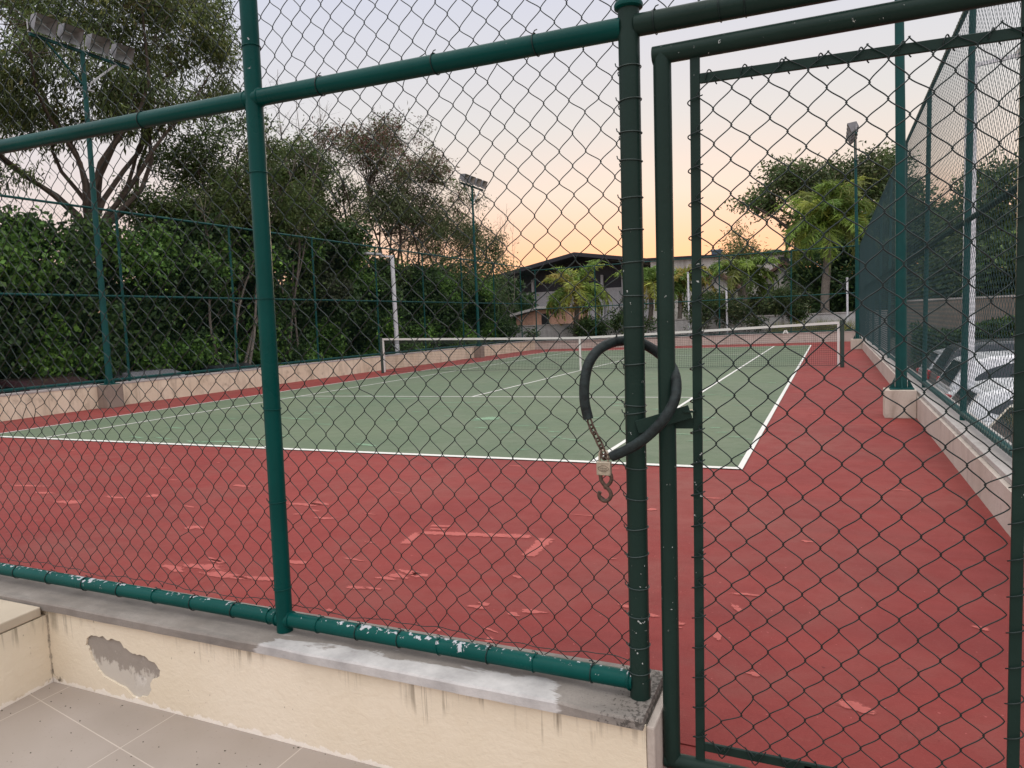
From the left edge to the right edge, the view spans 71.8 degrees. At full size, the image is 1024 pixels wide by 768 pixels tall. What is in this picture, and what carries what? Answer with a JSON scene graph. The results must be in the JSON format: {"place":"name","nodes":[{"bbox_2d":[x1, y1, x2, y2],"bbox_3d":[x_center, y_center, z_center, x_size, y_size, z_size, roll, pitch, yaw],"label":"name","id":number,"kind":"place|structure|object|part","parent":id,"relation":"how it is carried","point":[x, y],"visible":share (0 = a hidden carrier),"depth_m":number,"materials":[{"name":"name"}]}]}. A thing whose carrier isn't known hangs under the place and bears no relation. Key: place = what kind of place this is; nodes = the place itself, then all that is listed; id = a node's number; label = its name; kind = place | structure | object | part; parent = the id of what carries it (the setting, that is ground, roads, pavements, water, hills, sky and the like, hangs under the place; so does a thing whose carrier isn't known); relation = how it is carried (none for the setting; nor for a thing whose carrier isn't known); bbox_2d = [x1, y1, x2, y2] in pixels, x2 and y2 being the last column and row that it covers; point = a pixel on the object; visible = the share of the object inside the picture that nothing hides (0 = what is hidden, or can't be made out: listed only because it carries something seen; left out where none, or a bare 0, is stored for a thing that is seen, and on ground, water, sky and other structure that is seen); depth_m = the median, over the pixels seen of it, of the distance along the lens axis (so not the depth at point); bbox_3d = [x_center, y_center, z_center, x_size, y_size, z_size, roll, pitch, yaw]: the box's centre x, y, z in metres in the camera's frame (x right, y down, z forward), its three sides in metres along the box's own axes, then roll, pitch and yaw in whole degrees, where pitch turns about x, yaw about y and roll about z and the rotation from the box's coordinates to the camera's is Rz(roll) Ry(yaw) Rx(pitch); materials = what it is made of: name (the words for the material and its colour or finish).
{"place":"outdoors","nodes":[
{"label":"outdoors","id":0,"kind":"place"},
{"bbox_2d":[0,682,380,767],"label":"terrace floor","id":1,"kind":"structure","parent":0,"point":[89,729],"depth_m":2.65,"materials":[{"name":"tile"}]},
{"bbox_2d":[0,599,52,709],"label":"return wall","id":2,"kind":"structure","parent":1,"relation":"on","point":[25,665],"depth_m":3.02,"materials":[{"name":"beige paint"}]},
{"bbox_2d":[1,693,298,766],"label":"floor crumbs","id":3,"kind":"object","parent":1,"relation":"on","point":[143,741],"visible":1,"depth_m":2.56,"materials":[{"name":"soil"}]},
{"bbox_2d":[0,0,1020,312],"label":"sky","id":4,"kind":"structure","parent":0,"point":[849,82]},
{"bbox_2d":[0,341,1023,767],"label":"court","id":5,"kind":"object","parent":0,"point":[900,569],"visible":0.73,"depth_m":4.74,"materials":[{"name":"red concrete"}]},
{"bbox_2d":[379,320,843,372],"bbox_3d":[1.842,-0.910,19.108,12.930,1.100,0.090,0,5,24],"label":"tennis net","id":6,"kind":"object","parent":5,"relation":"on","point":[839,341],"visible":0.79,"depth_m":18.85,"materials":[{"name":"fabric"}]},
{"bbox_2d":[647,251,807,319],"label":"house","id":7,"kind":"structure","parent":0,"point":[709,260],"depth_m":47.76,"materials":[{"name":"white paint"}]},
{"bbox_2d":[711,249,723,254],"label":"water tank","id":8,"kind":"object","parent":7,"relation":"on","point":[713,251],"visible":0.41,"depth_m":50.63,"materials":[{"name":"plastic"}]},
{"bbox_2d":[778,256,788,263],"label":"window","id":9,"kind":"structure","parent":7,"relation":"in","point":[782,258],"depth_m":47.30,"materials":[{"name":"black glass"}]},
{"bbox_3d":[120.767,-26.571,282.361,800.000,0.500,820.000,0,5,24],"label":"ground","id":10,"kind":"structure","parent":0,"visible":0},
{"bbox_2d":[0,340,534,421],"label":"court wall","id":11,"kind":"structure","parent":10,"relation":"on","point":[303,371],"depth_m":16.44,"materials":[{"name":"beige concrete"}]},
{"bbox_2d":[26,12,134,384],"bbox_3d":[-8.242,-3.421,14.052,0.405,6.889,2.068,0,6,24],"label":"floodlight pole","id":12,"kind":"object","parent":11,"relation":"on","point":[78,35],"visible":0.89,"depth_m":13.99,"materials":[{"name":"metal"}]},
{"bbox_2d":[0,194,533,392],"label":"chain link fence","id":13,"kind":"object","parent":11,"relation":"on","point":[122,296],"visible":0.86,"depth_m":17.61,"materials":[{"name":"green metal"}]},
{"bbox_2d":[459,174,487,345],"bbox_3d":[-1.458,-5.006,29.153,0.405,6.889,2.068,0,5,24],"label":"floodlight pole","id":14,"kind":"object","parent":11,"relation":"on","point":[477,182],"visible":0.84,"depth_m":29.12,"materials":[{"name":"metal"}]},
{"bbox_2d":[0,199,538,383],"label":"creeper thicket","id":15,"kind":"object","parent":10,"relation":"on","point":[355,235],"visible":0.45,"depth_m":20.46,"materials":[{"name":"green plant"}]},
{"bbox_2d":[0,575,667,767],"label":"plaster wall","id":16,"kind":"structure","parent":10,"relation":"on","point":[377,704],"depth_m":2.48,"materials":[{"name":"beige paint"}]},
{"bbox_2d":[0,0,836,701],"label":"chain link fence","id":17,"kind":"object","parent":16,"relation":"on","point":[628,26],"visible":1,"depth_m":2.44,"materials":[{"name":"green metal"}]},
{"bbox_2d":[579,336,681,460],"bbox_3d":[0.348,0.039,2.039,0.290,0.355,0.160,0,5,24],"label":"hose covered chain","id":18,"kind":"object","parent":17,"relation":"hanging from","point":[655,428],"visible":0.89,"depth_m":2.03,"materials":[{"name":"black rubber"}]},
{"bbox_2d":[596,449,611,475],"bbox_3d":[0.264,0.225,2.032,0.042,0.076,0.018,0,5,24],"label":"padlock","id":19,"kind":"object","parent":18,"relation":"hanging from","point":[604,468],"visible":1,"depth_m":2.03,"materials":[{"name":"gold metal"}]},
{"bbox_2d":[597,474,612,502],"bbox_3d":[0.270,0.299,2.040,0.051,0.090,0.016,0,6,29],"label":"hook","id":20,"kind":"object","parent":19,"relation":"hanging from","point":[607,488],"visible":1,"depth_m":2.04,"materials":[{"name":"metal"}]},
{"bbox_2d":[635,0,1023,767],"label":"metal gate","id":21,"kind":"structure","parent":17,"relation":"attached to","point":[665,56],"depth_m":1.84,"materials":[{"name":"green metal"}]},
{"bbox_2d":[413,228,518,326],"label":"dark tree","id":22,"kind":"object","parent":10,"relation":"on","point":[482,272],"visible":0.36,"depth_m":40.94,"materials":[{"name":"green plant"}]},
{"bbox_2d":[497,207,517,324],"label":"bare tree","id":23,"kind":"object","parent":10,"relation":"on","point":[509,257],"visible":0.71,"depth_m":46.13,"materials":[{"name":"brown plant"}]},
{"bbox_2d":[510,305,591,326],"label":"house","id":24,"kind":"structure","parent":10,"relation":"on","point":[568,318],"depth_m":43.03,"materials":[{"name":"beige paint"}]},
{"bbox_2d":[541,314,548,325],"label":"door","id":25,"kind":"structure","parent":24,"relation":"in","point":[544,320],"depth_m":42.97,"materials":[{"name":"black"}]},
{"bbox_2d":[499,252,650,321],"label":"hangar","id":26,"kind":"structure","parent":10,"relation":"on","point":[565,261],"depth_m":66.92,"materials":[{"name":"grey metal"}]},
{"bbox_2d":[538,259,612,336],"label":"palm tree","id":27,"kind":"object","parent":10,"relation":"on","point":[581,289],"visible":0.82,"depth_m":36.60,"materials":[{"name":"green plant"}]},
{"bbox_2d":[561,313,610,336],"bbox_3d":[3.920,-2.219,36.420,1.877,2.979,3.023,-6,6,-35],"label":"shrub","id":28,"kind":"object","parent":10,"relation":"on","point":[588,326],"visible":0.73,"depth_m":35.92,"materials":[{"name":"green plant"}]},
{"bbox_2d":[604,297,656,334],"bbox_3d":[6.003,-2.661,35.243,2.742,3.868,2.540,0,5,24],"label":"shrub","id":29,"kind":"object","parent":10,"relation":"on","point":[615,323],"visible":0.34,"depth_m":35.03,"materials":[{"name":"green plant"}]},
{"bbox_2d":[605,267,691,319],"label":"palm tree","id":30,"kind":"object","parent":10,"relation":"on","point":[651,286],"visible":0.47,"depth_m":35.94,"materials":[{"name":"green plant"}]},
{"bbox_2d":[644,264,722,318],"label":"palm tree","id":31,"kind":"object","parent":10,"relation":"on","point":[683,272],"visible":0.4,"depth_m":35.83,"materials":[{"name":"green plant"}]},
{"bbox_2d":[687,272,689,330],"bbox_3d":[8.650,-3.132,34.539,0.120,4.653,0.120,0,5,24],"label":"white pole","id":32,"kind":"object","parent":10,"relation":"on","point":[688,298],"visible":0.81,"depth_m":34.41,"materials":[{"name":"white metal"}]},
{"bbox_2d":[535,331,854,349],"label":"court wall","id":33,"kind":"structure","parent":10,"relation":"on","point":[772,338],"depth_m":31.36,"materials":[{"name":"beige concrete"}]},
{"bbox_2d":[531,245,854,340],"bbox_3d":[7.744,-3.965,32.414,14.716,3.551,0.054,0,5,24],"label":"chain link fence","id":34,"kind":"object","parent":33,"relation":"on","point":[719,299],"visible":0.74,"depth_m":31.72,"materials":[{"name":"green metal"}]},
{"bbox_2d":[506,310,887,348],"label":"boundary wall","id":35,"kind":"structure","parent":10,"relation":"on","point":[548,331],"depth_m":35.22,"materials":[{"name":"grey concrete"}]},
{"bbox_2d":[682,288,768,333],"bbox_3d":[10.190,-2.730,33.813,4.043,3.902,2.137,-1,5,15],"label":"shrub","id":36,"kind":"object","parent":10,"relation":"on","point":[739,313],"visible":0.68,"depth_m":33.53,"materials":[{"name":"green plant"}]},
{"bbox_2d":[725,288,727,331],"bbox_3d":[10.152,-2.653,33.360,0.120,3.770,0.120,0,5,24],"label":"white pole","id":37,"kind":"object","parent":10,"relation":"on","point":[726,309],"visible":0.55,"depth_m":33.26,"materials":[{"name":"white metal"}]},
{"bbox_2d":[680,744,783,767],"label":"threshold","id":38,"kind":"object","parent":10,"relation":"on","point":[687,750],"depth_m":2.16,"materials":[{"name":"grey concrete"}]},
{"bbox_2d":[705,220,767,296],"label":"wispy tree","id":39,"kind":"object","parent":10,"relation":"on","point":[736,250],"visible":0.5,"depth_m":39.70,"materials":[{"name":"green plant"}]},
{"bbox_2d":[702,249,790,312],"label":"palm tree","id":40,"kind":"object","parent":10,"relation":"on","point":[749,270],"visible":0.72,"depth_m":35.03,"materials":[{"name":"green plant"}]},
{"bbox_2d":[676,283,820,316],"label":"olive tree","id":41,"kind":"object","parent":10,"relation":"on","point":[765,311],"visible":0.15,"depth_m":37.08,"materials":[{"name":"green plant"}]},
{"bbox_2d":[754,285,814,324],"bbox_3d":[12.562,-2.688,32.394,2.217,3.829,2.033,-3,5,-11],"label":"shrub","id":42,"kind":"object","parent":10,"relation":"on","point":[802,310],"visible":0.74,"depth_m":32.00,"materials":[{"name":"green plant"}]},
{"bbox_2d":[765,317,854,332],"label":"ornamental grass","id":43,"kind":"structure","parent":10,"relation":"on","point":[829,325],"depth_m":30.61,"materials":[{"name":"green plant"}]},
{"bbox_2d":[763,175,885,312],"bbox_3d":[15.648,-5.585,34.532,5.544,8.967,5.904,-3,5,-7],"label":"palm tree","id":44,"kind":"object","parent":10,"relation":"on","point":[823,217],"visible":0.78,"depth_m":33.63,"materials":[{"name":"green plant"}]},
{"bbox_2d":[716,141,933,240],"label":"broad tree","id":45,"kind":"object","parent":10,"relation":"on","point":[786,182],"visible":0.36,"depth_m":47.77,"materials":[{"name":"green plant"}]},
{"bbox_2d":[775,196,910,317],"bbox_3d":[18.969,-5.988,39.819,8.274,8.801,7.414,0,5,24],"label":"dark tree","id":46,"kind":"object","parent":10,"relation":"on","point":[834,287],"visible":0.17,"depth_m":39.18,"materials":[{"name":"green plant"}]},
{"bbox_2d":[846,277,848,323],"bbox_3d":[14.824,-2.745,31.240,0.120,3.910,0.120,0,5,24],"label":"white pole","id":47,"kind":"object","parent":10,"relation":"on","point":[847,309],"visible":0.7,"depth_m":31.14,"materials":[{"name":"white metal"}]},
{"bbox_2d":[808,296,951,337],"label":"woodland","id":48,"kind":"object","parent":10,"relation":"on","point":[887,317],"visible":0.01,"depth_m":59.19,"materials":[{"name":"green plant"}]},
{"bbox_2d":[850,335,1011,536],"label":"court wall","id":49,"kind":"structure","parent":10,"relation":"on","point":[945,429],"depth_m":5.96,"materials":[{"name":"beige concrete"}]},
{"bbox_2d":[846,121,861,338],"bbox_3d":[11.347,-4.946,23.430,0.405,6.889,2.068,-1,5,24],"label":"floodlight pole","id":50,"kind":"object","parent":49,"relation":"on","point":[851,128],"visible":0.92,"depth_m":23.37,"materials":[{"name":"metal"}]},
{"bbox_2d":[889,0,914,389],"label":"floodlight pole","id":51,"kind":"object","parent":49,"relation":"on","point":[900,383],"visible":0.97,"depth_m":8.48,"materials":[{"name":"metal"}]},
{"bbox_2d":[859,1,1020,457],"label":"chain link fence","id":52,"kind":"object","parent":49,"relation":"on","point":[866,277],"visible":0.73,"depth_m":6.91,"materials":[{"name":"green metal"}]},
{"bbox_2d":[907,220,1016,298],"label":"dark tree","id":53,"kind":"object","parent":10,"relation":"on","point":[932,266],"visible":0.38,"depth_m":28.45,"materials":[{"name":"green plant"}]},
{"bbox_2d":[909,314,1014,369],"bbox_3d":[23.092,-1.396,23.535,17.406,2.489,2.597,0,5,24],"label":"clipped hedge","id":54,"kind":"object","parent":10,"relation":"on","point":[1009,319],"visible":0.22,"depth_m":26.03,"materials":[{"name":"green plant"}]},
{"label":"parking lot","id":55,"kind":"structure","parent":0,"visible":0},
{"bbox_2d":[878,175,961,301],"bbox_3d":[21.586,-6.454,36.908,5.578,9.796,5.431,0,5,24],"label":"dark tree","id":56,"kind":"object","parent":55,"relation":"on","point":[941,214],"visible":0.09,"depth_m":36.48,"materials":[{"name":"green plant"}]},
{"bbox_2d":[916,348,944,374],"bbox_3d":[12.101,-0.193,16.975,4.086,1.450,2.060,0,5,24],"label":"parked car","id":57,"kind":"object","parent":55,"relation":"on","point":[934,357],"visible":0.07,"depth_m":17.53,"materials":[{"name":"silver metal"}]},
{"bbox_3d":[10.470,-0.609,17.668,0.250,0.329,1.240,0,5,24],"label":"rear window","id":58,"kind":"part","parent":57,"relation":"part of","materials":[{"name":"black glass"}]},
{"bbox_2d":[907,295,1014,368],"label":"retaining wall","id":59,"kind":"structure","parent":55,"relation":"on","point":[935,315],"depth_m":27.41,"materials":[{"name":"grey concrete"}]},
{"bbox_2d":[927,338,1013,383],"bbox_3d":[10.694,-0.042,14.099,4.090,1.760,2.060,0,5,24],"label":"parked car","id":60,"kind":"object","parent":55,"relation":"on","point":[950,354],"visible":0.15,"depth_m":14.21,"materials":[{"name":"paint"}]},
{"bbox_3d":[9.057,-0.549,14.785,0.250,0.399,1.240,0,5,24],"label":"rear window","id":61,"kind":"part","parent":60,"relation":"part of","materials":[{"name":"black glass"}]},
{"bbox_3d":[9.308,-0.530,13.846,0.831,0.366,0.117,0,5,24],"label":"window","id":62,"kind":"part","parent":60,"relation":"part of","materials":[{"name":"glass"}]},
{"bbox_2d":[930,147,1017,255],"bbox_3d":[23.552,-5.977,31.429,10.164,9.636,6.873,-2,5,4],"label":"dark tree","id":63,"kind":"object","parent":55,"relation":"on","point":[992,198],"visible":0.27,"depth_m":30.62,"materials":[{"name":"green plant"}]},
{"bbox_2d":[934,350,1013,397],"bbox_3d":[9.362,0.268,11.735,4.089,1.660,2.060,0,5,24],"label":"parked car","id":64,"kind":"object","parent":55,"relation":"on","point":[979,368],"visible":0.15,"depth_m":11.64,"materials":[{"name":"white paint"}]},
{"bbox_3d":[7.727,-0.210,12.423,0.250,0.376,1.240,0,5,24],"label":"rear window","id":65,"kind":"part","parent":64,"relation":"part of","materials":[{"name":"black glass"}]},
{"bbox_3d":[7.978,-0.188,11.484,0.832,0.346,0.117,0,5,24],"label":"window","id":66,"kind":"part","parent":64,"relation":"part of","materials":[{"name":"black glass"}]},
{"bbox_2d":[951,378,1013,425],"bbox_3d":[8.040,0.645,9.395,4.085,1.420,2.060,0,5,24],"label":"parked car","id":67,"kind":"object","parent":55,"relation":"on","point":[989,399],"visible":0.04,"depth_m":9.35,"materials":[{"name":"white paint"}]},
{"bbox_3d":[6.410,0.238,10.089,0.250,0.322,1.240,0,5,24],"label":"rear window","id":68,"kind":"part","parent":67,"relation":"part of","materials":[{"name":"black glass"}]},
{"bbox_3d":[6.661,0.267,9.151,0.833,0.297,0.117,0,5,24],"label":"window","id":69,"kind":"part","parent":67,"relation":"part of","materials":[{"name":"black glass"}]},
{"bbox_2d":[962,49,1019,385],"bbox_3d":[7.175,-1.670,9.953,1.440,6.048,0.260,-1,5,20],"label":"street lamp","id":70,"kind":"object","parent":55,"relation":"on","point":[971,272],"visible":0.26,"depth_m":10.06,"materials":[{"name":"white metal"}]},
{"bbox_2d":[990,404,1012,442],"bbox_3d":[7.095,0.886,7.059,4.085,1.420,2.060,0,5,24],"label":"parked car","id":71,"kind":"object","parent":55,"relation":"on","point":[1003,420],"visible":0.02,"depth_m":8.00,"materials":[{"name":"beige paint"}]},
{"bbox_3d":[5.464,0.479,7.752,0.250,0.322,1.240,0,5,24],"label":"rear window","id":72,"kind":"part","parent":71,"relation":"part of","materials":[{"name":"black glass"}]},
{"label":"road","id":73,"kind":"structure","parent":0,"visible":0},
{"bbox_2d":[0,375,92,393],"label":"parked car","id":74,"kind":"object","parent":73,"relation":"on","point":[36,382],"visible":0.04,"depth_m":15.78,"materials":[{"name":"black paint"}]},
{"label":"window","id":75,"kind":"part","parent":74,"relation":"part of","materials":[{"name":"glass"}]},
{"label":"rear window","id":76,"kind":"part","parent":74,"relation":"part of","materials":[{"name":"glass"}]},
{"bbox_2d":[0,0,243,375],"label":"feathery tree","id":77,"kind":"object","parent":73,"relation":"on","point":[197,36],"visible":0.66,"depth_m":19.59,"materials":[{"name":"green plant"}]},
{"bbox_2d":[87,368,184,383],"bbox_3d":[-10.521,0.479,18.997,4.090,1.720,2.060,0,5,24],"label":"parked car","id":78,"kind":"object","parent":73,"relation":"on","point":[153,372],"visible":0.04,"depth_m":18.17,"materials":[{"name":"grey paint"}]},
{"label":"rear window","id":79,"kind":"part","parent":78,"relation":"part of","materials":[{"name":"glass"}]},
{"bbox_2d":[183,362,257,374],"bbox_3d":[-9.414,0.232,21.447,4.090,1.700,2.060,0,5,24],"label":"parked car","id":80,"kind":"object","parent":73,"relation":"on","point":[214,366],"visible":0.06,"depth_m":20.50,"materials":[{"name":"paint"}]},
{"bbox_2d":[106,94,373,330],"bbox_3d":[-8.297,-4.277,25.043,5.532,10.076,11.157,0,5,24],"label":"bushy tree","id":81,"kind":"object","parent":73,"relation":"on","point":[220,197],"visible":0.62,"depth_m":22.57,"materials":[{"name":"green plant"}]},
{"bbox_2d":[191,138,328,363],"bbox_3d":[-7.888,-3.822,22.898,1.553,9.485,6.440,0,6,30],"label":"bare tree","id":82,"kind":"object","parent":73,"relation":"on","point":[251,342],"visible":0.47,"depth_m":22.00,"materials":[{"name":"brown plant"}]},
{"bbox_2d":[263,80,338,359],"bbox_3d":[-7.554,-5.082,25.347,2.091,11.519,4.327,0,5,24],"label":"bare tree","id":83,"kind":"object","parent":73,"relation":"on","point":[297,274],"visible":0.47,"depth_m":24.79,"materials":[{"name":"brown plant"}]},
{"bbox_2d":[364,252,398,353],"bbox_3d":[-4.601,-2.071,25.386,1.098,5.239,0.260,-6,6,-33],"label":"street lamp","id":84,"kind":"object","parent":73,"relation":"on","point":[394,292],"visible":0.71,"depth_m":25.48,"materials":[{"name":"white metal"}]},
{"bbox_2d":[278,101,511,337],"bbox_3d":[-4.492,-6.918,34.890,6.454,13.350,19.527,-2,5,10],"label":"podded tree","id":85,"kind":"object","parent":73,"relation":"on","point":[378,207],"visible":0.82,"depth_m":31.61,"materials":[{"name":"green plant"}]},
{"bbox_2d":[481,311,540,340],"bbox_3d":[-0.103,-2.410,38.234,3.664,3.396,2.220,1,6,39],"label":"shrub","id":86,"kind":"object","parent":73,"relation":"on","point":[506,330],"visible":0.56,"depth_m":37.85,"materials":[{"name":"green plant"}]}
]}

